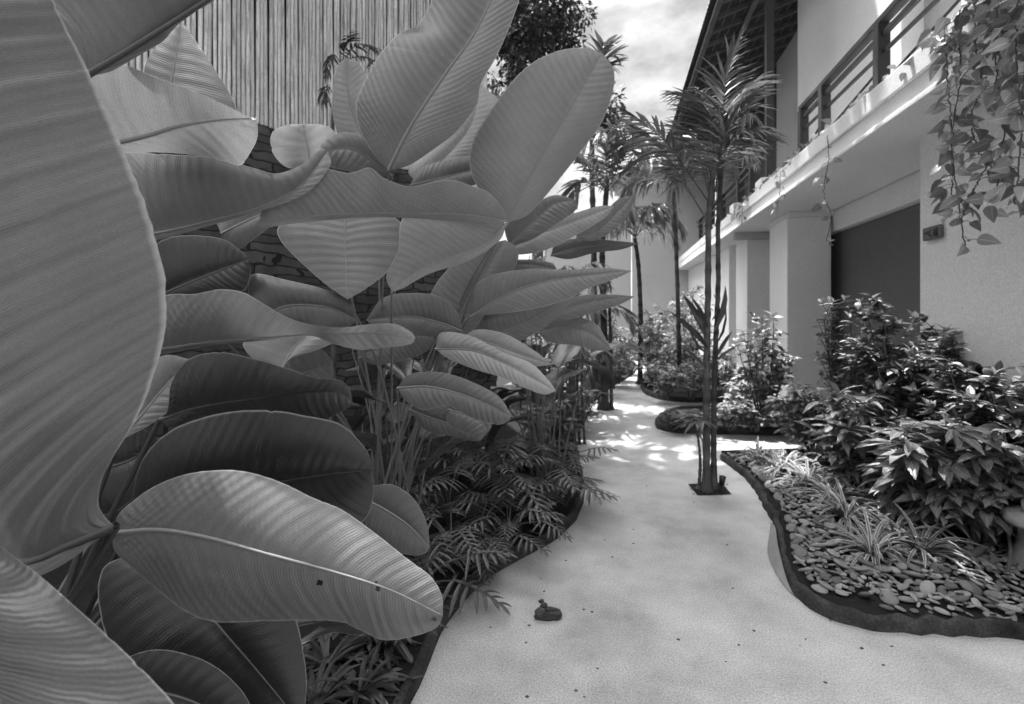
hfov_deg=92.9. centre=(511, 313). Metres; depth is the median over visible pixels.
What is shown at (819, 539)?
river pebble
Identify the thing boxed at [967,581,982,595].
river pebble
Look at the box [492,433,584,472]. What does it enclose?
lobed leaf plant
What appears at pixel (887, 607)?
river pebble
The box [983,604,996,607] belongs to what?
river pebble
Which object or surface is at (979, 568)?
river pebble
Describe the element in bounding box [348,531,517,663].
lobed leaf plant
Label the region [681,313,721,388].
leafy shrub
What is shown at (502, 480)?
lobed leaf plant
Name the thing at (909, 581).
river pebble
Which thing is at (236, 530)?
broadleaf clump
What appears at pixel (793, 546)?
river pebble
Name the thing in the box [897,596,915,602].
river pebble
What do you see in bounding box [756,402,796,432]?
shrub
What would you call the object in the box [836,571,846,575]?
river pebble
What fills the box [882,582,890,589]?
river pebble
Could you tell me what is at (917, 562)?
river pebble
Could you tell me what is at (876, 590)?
river pebble
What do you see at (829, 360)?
leafy shrub
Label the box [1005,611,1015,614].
river pebble
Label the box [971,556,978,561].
river pebble
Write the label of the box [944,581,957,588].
river pebble
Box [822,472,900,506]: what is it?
strap leaved plant
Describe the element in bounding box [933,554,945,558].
river pebble
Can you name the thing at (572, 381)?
palm tree
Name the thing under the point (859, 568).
river pebble
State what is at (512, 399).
broadleaf clump
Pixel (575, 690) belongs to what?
path crumbs
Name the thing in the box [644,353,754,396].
planting bed
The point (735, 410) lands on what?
shrub
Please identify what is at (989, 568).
river pebble
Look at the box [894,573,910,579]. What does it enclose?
river pebble
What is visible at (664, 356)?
pale shrub
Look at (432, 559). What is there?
lobed leaf plant
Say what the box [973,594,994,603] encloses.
river pebble
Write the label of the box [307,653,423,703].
strap leaved plant
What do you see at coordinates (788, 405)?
leafy shrub
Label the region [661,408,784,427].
planting bed
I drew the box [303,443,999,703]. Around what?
leaf litter
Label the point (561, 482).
lobed leaf plant
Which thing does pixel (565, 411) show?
leafy shrub
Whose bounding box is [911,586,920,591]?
river pebble
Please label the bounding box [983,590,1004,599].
river pebble
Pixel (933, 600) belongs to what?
river pebble
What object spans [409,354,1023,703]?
path
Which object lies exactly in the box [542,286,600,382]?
leafy shrub
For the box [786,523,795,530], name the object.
river pebble
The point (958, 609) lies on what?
river pebble
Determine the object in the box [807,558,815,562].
river pebble
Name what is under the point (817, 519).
river pebble
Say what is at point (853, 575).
river pebble
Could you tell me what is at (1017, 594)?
river pebble
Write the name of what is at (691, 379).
pale shrub
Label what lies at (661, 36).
sky
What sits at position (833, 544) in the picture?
river pebble
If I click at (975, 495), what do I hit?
leafy shrub
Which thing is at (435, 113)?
broadleaf clump
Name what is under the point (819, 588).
river pebble
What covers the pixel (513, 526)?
lobed leaf plant
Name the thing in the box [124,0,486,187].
bamboo screen
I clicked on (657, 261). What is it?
gabled house
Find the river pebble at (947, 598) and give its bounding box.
[940,595,955,602]
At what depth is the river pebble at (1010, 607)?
2.02 m
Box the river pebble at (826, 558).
[820,555,832,560]
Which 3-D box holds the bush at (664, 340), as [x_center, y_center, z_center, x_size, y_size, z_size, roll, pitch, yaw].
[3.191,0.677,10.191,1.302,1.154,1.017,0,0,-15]
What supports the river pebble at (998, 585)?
on the planting bed at (870, 604)
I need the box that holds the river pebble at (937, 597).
[932,596,942,599]
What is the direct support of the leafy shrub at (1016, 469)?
on the planting bed at (870, 604)
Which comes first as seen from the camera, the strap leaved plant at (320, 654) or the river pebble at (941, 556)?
the strap leaved plant at (320, 654)
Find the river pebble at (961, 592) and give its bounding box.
[955,590,967,594]
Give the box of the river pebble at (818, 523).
[812,520,823,525]
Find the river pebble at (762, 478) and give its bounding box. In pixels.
[758,474,767,481]
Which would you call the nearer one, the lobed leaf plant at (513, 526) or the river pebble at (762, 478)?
the lobed leaf plant at (513, 526)
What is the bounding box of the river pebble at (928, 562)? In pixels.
[920,559,931,564]
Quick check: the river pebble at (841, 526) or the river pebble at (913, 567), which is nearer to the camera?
the river pebble at (913, 567)
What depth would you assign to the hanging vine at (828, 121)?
4.67 m
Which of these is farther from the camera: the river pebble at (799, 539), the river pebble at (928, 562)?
the river pebble at (799, 539)
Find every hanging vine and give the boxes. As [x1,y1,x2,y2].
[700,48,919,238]
[736,196,748,224]
[771,168,785,214]
[811,135,841,245]
[899,0,1023,255]
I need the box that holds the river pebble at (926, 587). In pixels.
[919,580,935,596]
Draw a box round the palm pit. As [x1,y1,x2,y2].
[688,483,730,494]
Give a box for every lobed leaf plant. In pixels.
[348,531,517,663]
[396,459,498,524]
[408,506,511,579]
[415,440,533,486]
[437,488,572,554]
[437,494,551,583]
[451,437,564,523]
[487,442,620,510]
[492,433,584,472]
[520,442,619,474]
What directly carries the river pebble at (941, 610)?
on the planting bed at (870, 604)
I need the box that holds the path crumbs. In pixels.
[489,484,892,697]
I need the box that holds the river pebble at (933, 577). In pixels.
[927,575,939,579]
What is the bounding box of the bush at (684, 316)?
[668,285,713,375]
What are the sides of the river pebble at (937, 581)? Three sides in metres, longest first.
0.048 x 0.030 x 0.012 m
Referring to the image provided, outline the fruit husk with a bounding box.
[534,599,561,620]
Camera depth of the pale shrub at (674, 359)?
8.62 m
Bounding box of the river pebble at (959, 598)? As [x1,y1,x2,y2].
[951,595,968,601]
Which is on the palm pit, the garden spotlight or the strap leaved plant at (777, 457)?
the garden spotlight
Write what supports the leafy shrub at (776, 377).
on the planting bed at (699, 410)
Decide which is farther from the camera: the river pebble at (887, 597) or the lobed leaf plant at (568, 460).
the lobed leaf plant at (568, 460)
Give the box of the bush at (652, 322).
[627,304,673,380]
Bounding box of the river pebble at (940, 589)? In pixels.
[937,586,946,594]
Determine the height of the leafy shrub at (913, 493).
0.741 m
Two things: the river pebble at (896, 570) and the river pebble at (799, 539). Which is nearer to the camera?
the river pebble at (896, 570)
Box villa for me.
[662,0,1023,425]
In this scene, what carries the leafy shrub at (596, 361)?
on the planting bed at (55, 578)
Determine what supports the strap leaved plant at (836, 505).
on the planting bed at (870, 604)
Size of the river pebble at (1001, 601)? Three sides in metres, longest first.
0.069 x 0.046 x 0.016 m
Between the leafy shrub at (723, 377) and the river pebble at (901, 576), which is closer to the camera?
the river pebble at (901, 576)
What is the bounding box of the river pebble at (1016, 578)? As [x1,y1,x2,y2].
[1008,575,1021,580]
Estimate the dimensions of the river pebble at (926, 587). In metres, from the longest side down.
0.082 x 0.055 x 0.019 m
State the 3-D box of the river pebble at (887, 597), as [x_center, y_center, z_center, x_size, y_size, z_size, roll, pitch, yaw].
[1.648,1.242,2.125,0.077,0.020,0.069,-17,26,-24]
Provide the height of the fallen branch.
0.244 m
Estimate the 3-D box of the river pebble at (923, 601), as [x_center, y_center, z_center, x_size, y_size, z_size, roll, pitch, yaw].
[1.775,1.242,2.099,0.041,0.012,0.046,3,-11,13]
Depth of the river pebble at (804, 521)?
2.86 m
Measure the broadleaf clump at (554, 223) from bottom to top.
1.858 m
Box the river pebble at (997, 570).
[992,564,1002,573]
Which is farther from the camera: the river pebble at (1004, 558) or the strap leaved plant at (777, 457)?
the strap leaved plant at (777, 457)
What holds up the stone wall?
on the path
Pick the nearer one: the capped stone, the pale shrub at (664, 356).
the capped stone
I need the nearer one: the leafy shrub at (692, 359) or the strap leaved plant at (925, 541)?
the strap leaved plant at (925, 541)
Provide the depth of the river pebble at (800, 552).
2.49 m
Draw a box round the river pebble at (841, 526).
[835,523,847,533]
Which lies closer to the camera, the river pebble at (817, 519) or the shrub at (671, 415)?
the river pebble at (817, 519)
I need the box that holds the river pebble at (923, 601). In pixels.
[918,599,929,603]
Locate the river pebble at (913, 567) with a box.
[907,563,921,572]
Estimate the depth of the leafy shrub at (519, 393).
7.30 m
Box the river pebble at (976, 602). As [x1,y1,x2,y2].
[971,597,981,607]
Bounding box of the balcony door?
[924,0,960,36]
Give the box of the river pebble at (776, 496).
[773,492,782,499]
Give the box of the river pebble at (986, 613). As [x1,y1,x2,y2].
[983,611,1005,618]
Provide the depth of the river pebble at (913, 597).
2.10 m
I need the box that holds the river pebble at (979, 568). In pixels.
[975,565,983,573]
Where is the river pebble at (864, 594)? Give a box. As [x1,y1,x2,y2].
[858,592,870,597]
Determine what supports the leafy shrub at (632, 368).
on the planting bed at (55, 578)
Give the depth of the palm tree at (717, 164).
3.58 m
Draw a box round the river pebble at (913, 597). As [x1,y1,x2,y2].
[909,593,917,601]
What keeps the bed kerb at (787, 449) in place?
on the path
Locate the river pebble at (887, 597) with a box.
[879,590,898,604]
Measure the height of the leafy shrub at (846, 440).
0.828 m
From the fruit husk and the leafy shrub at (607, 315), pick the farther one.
the leafy shrub at (607, 315)
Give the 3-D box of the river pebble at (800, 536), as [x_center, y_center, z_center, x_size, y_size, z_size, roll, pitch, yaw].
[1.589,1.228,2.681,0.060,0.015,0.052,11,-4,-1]
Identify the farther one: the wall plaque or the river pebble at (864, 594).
the wall plaque
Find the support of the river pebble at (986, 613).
on the planting bed at (870, 604)
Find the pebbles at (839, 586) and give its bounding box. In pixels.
[727,452,1023,618]
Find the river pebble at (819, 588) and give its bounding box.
[811,584,827,593]
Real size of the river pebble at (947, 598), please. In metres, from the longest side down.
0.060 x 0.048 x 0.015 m
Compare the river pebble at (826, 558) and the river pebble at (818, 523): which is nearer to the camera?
the river pebble at (826, 558)
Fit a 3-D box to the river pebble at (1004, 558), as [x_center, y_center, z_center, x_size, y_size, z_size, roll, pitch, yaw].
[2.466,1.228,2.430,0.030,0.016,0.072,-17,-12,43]
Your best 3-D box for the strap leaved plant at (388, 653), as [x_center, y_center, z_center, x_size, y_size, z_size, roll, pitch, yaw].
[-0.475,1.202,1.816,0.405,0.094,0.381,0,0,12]
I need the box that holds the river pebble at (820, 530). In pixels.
[812,528,826,532]
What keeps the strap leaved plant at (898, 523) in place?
on the planting bed at (870, 604)
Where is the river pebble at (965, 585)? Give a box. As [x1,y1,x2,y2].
[959,580,973,591]
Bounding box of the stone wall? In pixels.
[144,125,496,438]
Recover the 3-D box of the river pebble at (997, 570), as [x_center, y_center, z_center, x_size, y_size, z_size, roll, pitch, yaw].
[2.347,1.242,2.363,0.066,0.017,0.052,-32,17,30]
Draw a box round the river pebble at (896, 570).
[890,567,900,573]
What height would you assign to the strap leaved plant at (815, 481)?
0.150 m
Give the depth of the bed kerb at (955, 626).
2.02 m
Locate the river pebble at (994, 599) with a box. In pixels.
[988,597,999,602]
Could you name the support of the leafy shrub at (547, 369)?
on the planting bed at (55, 578)
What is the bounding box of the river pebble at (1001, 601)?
[992,599,1008,607]
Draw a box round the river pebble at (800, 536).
[794,534,805,538]
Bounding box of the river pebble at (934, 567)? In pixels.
[929,562,949,575]
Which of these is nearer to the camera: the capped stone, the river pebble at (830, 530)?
the capped stone
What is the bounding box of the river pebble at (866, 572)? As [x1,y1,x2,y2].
[858,571,873,574]
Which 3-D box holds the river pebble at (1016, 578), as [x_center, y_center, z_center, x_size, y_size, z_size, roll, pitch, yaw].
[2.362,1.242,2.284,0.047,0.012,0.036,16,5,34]
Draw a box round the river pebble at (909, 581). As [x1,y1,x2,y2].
[904,579,912,583]
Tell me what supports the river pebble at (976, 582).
on the river pebble
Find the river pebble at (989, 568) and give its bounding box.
[986,565,992,571]
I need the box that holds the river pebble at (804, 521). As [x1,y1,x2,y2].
[798,519,809,524]
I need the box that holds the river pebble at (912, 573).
[902,570,924,577]
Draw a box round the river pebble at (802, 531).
[798,527,807,535]
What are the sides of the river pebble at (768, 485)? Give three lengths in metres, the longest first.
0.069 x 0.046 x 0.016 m
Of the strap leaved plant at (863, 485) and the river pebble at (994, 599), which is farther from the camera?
the strap leaved plant at (863, 485)
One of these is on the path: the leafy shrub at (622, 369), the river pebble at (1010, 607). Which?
the leafy shrub at (622, 369)
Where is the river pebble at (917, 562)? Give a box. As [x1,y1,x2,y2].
[910,559,928,566]
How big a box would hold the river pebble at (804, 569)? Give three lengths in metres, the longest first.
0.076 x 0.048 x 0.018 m
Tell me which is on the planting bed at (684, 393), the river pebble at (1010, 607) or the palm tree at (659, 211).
the palm tree at (659, 211)
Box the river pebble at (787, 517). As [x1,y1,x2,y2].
[784,514,791,521]
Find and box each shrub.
[505,334,564,409]
[514,400,588,448]
[517,250,546,396]
[530,336,597,407]
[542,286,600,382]
[555,381,614,428]
[582,285,620,330]
[584,310,623,391]
[600,336,638,384]
[614,326,650,372]
[633,342,675,387]
[638,361,688,399]
[649,328,676,371]
[657,329,696,381]
[658,406,702,427]
[672,354,718,399]
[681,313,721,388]
[701,347,737,396]
[702,398,754,430]
[719,379,755,415]
[728,311,802,427]
[735,402,775,432]
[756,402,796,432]
[764,375,866,458]
[793,378,920,496]
[812,295,884,468]
[837,291,991,433]
[853,405,1023,541]
[884,427,1023,544]
[915,357,1023,536]
[950,393,1023,534]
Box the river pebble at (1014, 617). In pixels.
[1010,614,1016,620]
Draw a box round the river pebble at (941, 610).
[934,607,950,615]
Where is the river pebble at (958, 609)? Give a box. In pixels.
[947,605,963,612]
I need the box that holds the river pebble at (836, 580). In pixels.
[832,578,841,583]
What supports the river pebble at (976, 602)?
on the river pebble
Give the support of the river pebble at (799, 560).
on the planting bed at (870, 604)
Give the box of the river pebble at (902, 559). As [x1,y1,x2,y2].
[889,554,906,563]
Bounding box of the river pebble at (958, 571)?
[952,569,966,573]
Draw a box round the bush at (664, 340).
[636,322,688,372]
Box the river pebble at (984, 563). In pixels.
[981,561,996,569]
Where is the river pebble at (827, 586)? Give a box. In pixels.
[818,581,833,590]
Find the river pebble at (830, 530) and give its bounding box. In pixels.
[828,529,838,535]
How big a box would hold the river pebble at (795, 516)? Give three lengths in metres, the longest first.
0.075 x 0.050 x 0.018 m
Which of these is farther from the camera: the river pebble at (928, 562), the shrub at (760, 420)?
the shrub at (760, 420)
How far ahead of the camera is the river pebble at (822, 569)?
2.35 m
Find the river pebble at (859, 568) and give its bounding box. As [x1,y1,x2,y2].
[851,566,868,570]
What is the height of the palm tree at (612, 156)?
3.757 m
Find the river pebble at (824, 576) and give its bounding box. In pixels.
[819,572,829,580]
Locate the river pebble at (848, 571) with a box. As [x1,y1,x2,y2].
[846,569,854,573]
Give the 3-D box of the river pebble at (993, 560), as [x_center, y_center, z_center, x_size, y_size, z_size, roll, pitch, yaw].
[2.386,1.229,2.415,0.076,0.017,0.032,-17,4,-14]
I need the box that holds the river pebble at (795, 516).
[788,514,799,518]
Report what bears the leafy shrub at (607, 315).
on the planting bed at (55, 578)
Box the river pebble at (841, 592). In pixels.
[834,589,848,595]
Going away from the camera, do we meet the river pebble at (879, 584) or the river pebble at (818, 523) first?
the river pebble at (879, 584)
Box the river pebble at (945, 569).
[938,565,951,571]
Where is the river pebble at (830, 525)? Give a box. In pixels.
[824,523,834,528]
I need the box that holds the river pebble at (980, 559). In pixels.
[977,557,987,561]
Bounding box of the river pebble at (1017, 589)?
[1007,584,1023,593]
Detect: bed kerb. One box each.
[392,366,637,703]
[640,374,762,402]
[655,405,794,435]
[720,453,1023,640]
[721,448,833,453]
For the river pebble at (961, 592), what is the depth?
2.16 m
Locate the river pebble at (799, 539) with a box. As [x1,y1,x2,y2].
[792,537,803,542]
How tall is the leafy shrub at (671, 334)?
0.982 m
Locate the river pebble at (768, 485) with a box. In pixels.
[765,483,772,488]
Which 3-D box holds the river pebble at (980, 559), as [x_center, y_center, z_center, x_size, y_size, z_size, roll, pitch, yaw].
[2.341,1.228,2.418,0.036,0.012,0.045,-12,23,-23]
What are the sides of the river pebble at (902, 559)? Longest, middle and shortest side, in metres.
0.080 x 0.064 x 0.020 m
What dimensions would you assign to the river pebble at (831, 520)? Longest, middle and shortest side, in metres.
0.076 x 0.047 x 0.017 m
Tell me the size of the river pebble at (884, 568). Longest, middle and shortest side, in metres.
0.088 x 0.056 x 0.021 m
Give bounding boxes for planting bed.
[40,345,637,703]
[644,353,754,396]
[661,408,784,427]
[726,452,1023,622]
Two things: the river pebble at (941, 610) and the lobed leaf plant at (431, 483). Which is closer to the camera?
the river pebble at (941, 610)
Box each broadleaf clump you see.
[0,0,442,703]
[226,0,630,524]
[345,342,534,478]
[485,195,643,496]
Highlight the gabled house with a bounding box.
[544,153,709,352]
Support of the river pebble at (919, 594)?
on the planting bed at (870, 604)
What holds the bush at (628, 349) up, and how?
on the planting bed at (55, 578)
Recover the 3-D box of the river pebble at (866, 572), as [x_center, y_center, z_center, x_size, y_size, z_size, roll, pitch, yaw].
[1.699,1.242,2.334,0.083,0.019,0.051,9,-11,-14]
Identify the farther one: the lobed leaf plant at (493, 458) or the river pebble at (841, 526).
the lobed leaf plant at (493, 458)
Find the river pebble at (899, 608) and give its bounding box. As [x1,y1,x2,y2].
[894,605,906,611]
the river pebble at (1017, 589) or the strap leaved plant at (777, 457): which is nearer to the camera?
the river pebble at (1017, 589)
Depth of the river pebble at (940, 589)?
2.17 m
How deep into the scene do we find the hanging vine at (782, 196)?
5.65 m
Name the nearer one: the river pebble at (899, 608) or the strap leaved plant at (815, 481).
the river pebble at (899, 608)
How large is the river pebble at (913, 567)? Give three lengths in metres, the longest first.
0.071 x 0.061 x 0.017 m
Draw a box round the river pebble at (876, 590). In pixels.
[870,587,880,593]
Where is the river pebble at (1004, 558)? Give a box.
[1001,556,1007,562]
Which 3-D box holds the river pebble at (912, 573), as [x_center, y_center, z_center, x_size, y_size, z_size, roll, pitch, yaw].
[1.893,1.228,2.294,0.087,0.020,0.045,-5,-17,41]
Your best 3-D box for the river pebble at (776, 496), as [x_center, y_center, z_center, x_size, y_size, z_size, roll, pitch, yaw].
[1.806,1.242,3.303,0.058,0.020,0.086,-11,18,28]
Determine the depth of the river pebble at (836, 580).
2.23 m
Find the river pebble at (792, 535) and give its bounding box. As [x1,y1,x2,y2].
[790,533,800,543]
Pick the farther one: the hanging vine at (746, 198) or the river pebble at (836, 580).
the hanging vine at (746, 198)
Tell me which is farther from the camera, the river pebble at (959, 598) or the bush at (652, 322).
the bush at (652, 322)
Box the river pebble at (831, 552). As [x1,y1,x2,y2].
[827,549,838,555]
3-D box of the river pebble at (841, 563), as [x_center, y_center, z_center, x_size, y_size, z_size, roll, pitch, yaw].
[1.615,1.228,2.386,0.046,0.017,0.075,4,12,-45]
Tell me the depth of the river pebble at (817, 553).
2.51 m
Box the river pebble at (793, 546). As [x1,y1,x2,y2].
[790,544,801,549]
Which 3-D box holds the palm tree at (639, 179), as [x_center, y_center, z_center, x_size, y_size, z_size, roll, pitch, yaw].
[2.718,-0.737,8.061,2.078,4.130,1.827,0,0,12]
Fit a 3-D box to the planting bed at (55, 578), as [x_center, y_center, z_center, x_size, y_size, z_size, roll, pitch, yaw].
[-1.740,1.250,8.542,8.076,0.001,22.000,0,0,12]
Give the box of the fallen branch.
[956,532,1012,578]
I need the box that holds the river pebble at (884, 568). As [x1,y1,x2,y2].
[872,565,892,571]
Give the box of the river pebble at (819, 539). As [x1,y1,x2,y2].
[809,536,822,543]
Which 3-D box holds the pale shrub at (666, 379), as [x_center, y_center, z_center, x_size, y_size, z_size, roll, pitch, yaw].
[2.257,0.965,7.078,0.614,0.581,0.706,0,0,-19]
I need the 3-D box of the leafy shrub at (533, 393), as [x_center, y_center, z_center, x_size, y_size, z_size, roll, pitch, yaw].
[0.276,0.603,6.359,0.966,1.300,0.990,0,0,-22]
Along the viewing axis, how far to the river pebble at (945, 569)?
2.33 m
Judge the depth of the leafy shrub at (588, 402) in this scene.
5.22 m
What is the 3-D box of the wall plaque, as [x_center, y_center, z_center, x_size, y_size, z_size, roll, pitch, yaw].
[3.134,-0.603,3.627,0.035,0.098,0.206,0,0,12]
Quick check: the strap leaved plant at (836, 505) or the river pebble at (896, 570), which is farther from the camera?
the strap leaved plant at (836, 505)
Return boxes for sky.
[487,0,715,315]
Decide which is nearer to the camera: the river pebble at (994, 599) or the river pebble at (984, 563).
the river pebble at (994, 599)
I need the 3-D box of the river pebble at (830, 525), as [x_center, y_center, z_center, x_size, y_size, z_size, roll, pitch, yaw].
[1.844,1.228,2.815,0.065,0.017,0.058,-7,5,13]
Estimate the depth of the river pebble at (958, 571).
2.33 m
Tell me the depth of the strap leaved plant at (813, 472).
3.52 m
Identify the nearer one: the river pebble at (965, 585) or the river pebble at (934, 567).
the river pebble at (965, 585)
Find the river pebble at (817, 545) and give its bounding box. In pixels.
[809,543,827,546]
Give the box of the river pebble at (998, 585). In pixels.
[992,583,1007,589]
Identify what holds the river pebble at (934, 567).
on the planting bed at (870, 604)
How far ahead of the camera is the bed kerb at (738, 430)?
5.26 m
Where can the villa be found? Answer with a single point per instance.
(830, 59)
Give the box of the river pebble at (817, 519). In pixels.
[812,517,822,521]
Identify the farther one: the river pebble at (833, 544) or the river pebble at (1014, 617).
the river pebble at (833, 544)
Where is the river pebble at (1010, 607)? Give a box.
[998,603,1022,612]
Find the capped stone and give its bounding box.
[1001,504,1023,565]
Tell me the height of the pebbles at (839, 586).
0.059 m
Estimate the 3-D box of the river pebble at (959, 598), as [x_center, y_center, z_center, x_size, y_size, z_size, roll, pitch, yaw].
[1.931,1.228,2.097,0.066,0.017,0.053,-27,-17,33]
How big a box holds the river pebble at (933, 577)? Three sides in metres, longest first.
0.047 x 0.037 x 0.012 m
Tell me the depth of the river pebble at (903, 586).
2.18 m
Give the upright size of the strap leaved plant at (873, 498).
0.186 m
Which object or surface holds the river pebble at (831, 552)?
on the planting bed at (870, 604)
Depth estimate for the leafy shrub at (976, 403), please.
2.78 m
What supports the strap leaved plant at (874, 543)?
on the planting bed at (870, 604)
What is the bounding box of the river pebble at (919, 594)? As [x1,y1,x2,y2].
[914,592,924,597]
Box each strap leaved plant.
[304,633,382,696]
[305,651,373,703]
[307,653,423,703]
[334,630,437,678]
[404,586,459,644]
[730,436,784,467]
[747,445,810,477]
[763,442,826,472]
[770,455,852,500]
[787,472,867,516]
[791,477,895,535]
[818,507,932,569]
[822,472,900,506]
[831,482,908,514]
[843,505,961,562]
[846,487,966,542]
[864,502,989,578]
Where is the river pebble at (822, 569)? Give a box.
[810,564,827,573]
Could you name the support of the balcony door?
in the villa
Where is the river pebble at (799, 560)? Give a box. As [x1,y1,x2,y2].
[793,555,805,566]
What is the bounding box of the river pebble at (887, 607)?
[879,604,893,610]
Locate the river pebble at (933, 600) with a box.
[926,598,939,603]
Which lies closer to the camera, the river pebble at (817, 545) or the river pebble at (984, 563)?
the river pebble at (984, 563)
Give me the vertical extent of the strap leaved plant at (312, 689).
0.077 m
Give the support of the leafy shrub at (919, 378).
on the planting bed at (870, 604)
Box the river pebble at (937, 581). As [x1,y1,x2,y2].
[931,580,944,583]
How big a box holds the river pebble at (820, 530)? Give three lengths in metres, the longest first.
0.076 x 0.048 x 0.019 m
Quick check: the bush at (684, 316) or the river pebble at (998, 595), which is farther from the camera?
the bush at (684, 316)
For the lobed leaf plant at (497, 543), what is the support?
on the planting bed at (55, 578)
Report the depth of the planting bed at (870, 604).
2.30 m
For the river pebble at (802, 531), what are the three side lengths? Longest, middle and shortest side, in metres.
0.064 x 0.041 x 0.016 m
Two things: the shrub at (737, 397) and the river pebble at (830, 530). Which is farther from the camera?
the shrub at (737, 397)
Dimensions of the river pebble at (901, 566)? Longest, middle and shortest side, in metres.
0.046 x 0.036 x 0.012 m
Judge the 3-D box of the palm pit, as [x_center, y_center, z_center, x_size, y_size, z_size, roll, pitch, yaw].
[1.466,1.296,3.598,0.310,0.001,0.233,0,0,-6]
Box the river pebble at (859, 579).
[856,576,864,582]
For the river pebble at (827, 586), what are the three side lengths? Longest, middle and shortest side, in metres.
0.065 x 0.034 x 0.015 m
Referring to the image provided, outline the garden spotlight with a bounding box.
[719,475,725,490]
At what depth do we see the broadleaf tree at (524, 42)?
10.09 m
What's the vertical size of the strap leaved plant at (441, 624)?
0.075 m
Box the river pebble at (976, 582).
[969,578,983,586]
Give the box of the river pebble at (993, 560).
[988,557,998,563]
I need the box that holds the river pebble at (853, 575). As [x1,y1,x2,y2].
[850,572,856,579]
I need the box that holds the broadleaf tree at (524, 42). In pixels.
[487,0,630,366]
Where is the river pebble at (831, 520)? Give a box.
[826,517,834,522]
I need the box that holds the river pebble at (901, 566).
[896,563,907,569]
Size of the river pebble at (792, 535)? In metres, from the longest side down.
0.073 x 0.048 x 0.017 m
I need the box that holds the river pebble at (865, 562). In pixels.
[857,558,874,566]
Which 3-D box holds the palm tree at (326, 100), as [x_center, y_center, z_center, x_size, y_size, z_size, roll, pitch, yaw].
[-1.194,-0.470,3.649,0.605,3.438,0.305,0,0,12]
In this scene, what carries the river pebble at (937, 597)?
on the river pebble at (933, 600)
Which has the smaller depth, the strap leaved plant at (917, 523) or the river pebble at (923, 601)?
the river pebble at (923, 601)
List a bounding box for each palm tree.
[317,30,381,421]
[551,261,618,445]
[556,119,676,410]
[577,29,628,381]
[605,21,790,492]
[606,203,688,384]
[613,135,741,384]
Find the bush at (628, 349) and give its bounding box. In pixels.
[598,325,637,377]
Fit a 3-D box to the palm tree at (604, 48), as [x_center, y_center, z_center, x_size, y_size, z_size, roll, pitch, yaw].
[1.550,-1.827,9.053,1.244,6.259,1.198,0,0,12]
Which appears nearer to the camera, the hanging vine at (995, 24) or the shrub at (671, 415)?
the hanging vine at (995, 24)
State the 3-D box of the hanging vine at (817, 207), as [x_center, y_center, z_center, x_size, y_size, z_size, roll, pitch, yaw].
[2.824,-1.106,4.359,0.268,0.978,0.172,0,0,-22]
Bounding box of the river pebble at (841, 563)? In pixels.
[833,559,849,568]
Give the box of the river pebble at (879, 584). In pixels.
[874,582,883,587]
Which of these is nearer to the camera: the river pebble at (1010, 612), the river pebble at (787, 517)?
the river pebble at (1010, 612)
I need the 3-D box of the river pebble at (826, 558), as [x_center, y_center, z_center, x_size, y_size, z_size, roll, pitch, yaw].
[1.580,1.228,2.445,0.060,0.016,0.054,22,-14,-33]
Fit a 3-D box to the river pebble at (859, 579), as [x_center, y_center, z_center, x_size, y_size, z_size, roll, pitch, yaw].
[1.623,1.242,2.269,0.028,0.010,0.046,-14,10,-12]
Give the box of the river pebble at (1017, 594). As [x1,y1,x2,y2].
[1013,591,1021,597]
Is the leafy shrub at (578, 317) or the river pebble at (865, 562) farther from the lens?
the leafy shrub at (578, 317)
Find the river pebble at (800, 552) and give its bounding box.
[794,548,807,557]
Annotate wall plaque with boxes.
[923,224,943,240]
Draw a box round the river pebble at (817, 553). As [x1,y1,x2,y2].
[812,551,823,556]
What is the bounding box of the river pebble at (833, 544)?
[826,541,836,545]
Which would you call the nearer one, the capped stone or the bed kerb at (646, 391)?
the capped stone
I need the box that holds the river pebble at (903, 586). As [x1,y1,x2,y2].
[897,583,909,590]
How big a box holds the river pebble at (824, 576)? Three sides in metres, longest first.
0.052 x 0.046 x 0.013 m
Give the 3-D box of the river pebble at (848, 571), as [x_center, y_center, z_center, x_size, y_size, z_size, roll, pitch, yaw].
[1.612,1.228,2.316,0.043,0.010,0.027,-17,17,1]
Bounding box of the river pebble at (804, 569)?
[798,567,813,571]
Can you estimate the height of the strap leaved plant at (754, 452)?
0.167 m
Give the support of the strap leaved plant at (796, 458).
on the planting bed at (870, 604)
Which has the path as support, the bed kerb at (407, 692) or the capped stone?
the bed kerb at (407, 692)
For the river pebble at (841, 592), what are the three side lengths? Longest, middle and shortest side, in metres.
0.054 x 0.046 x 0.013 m

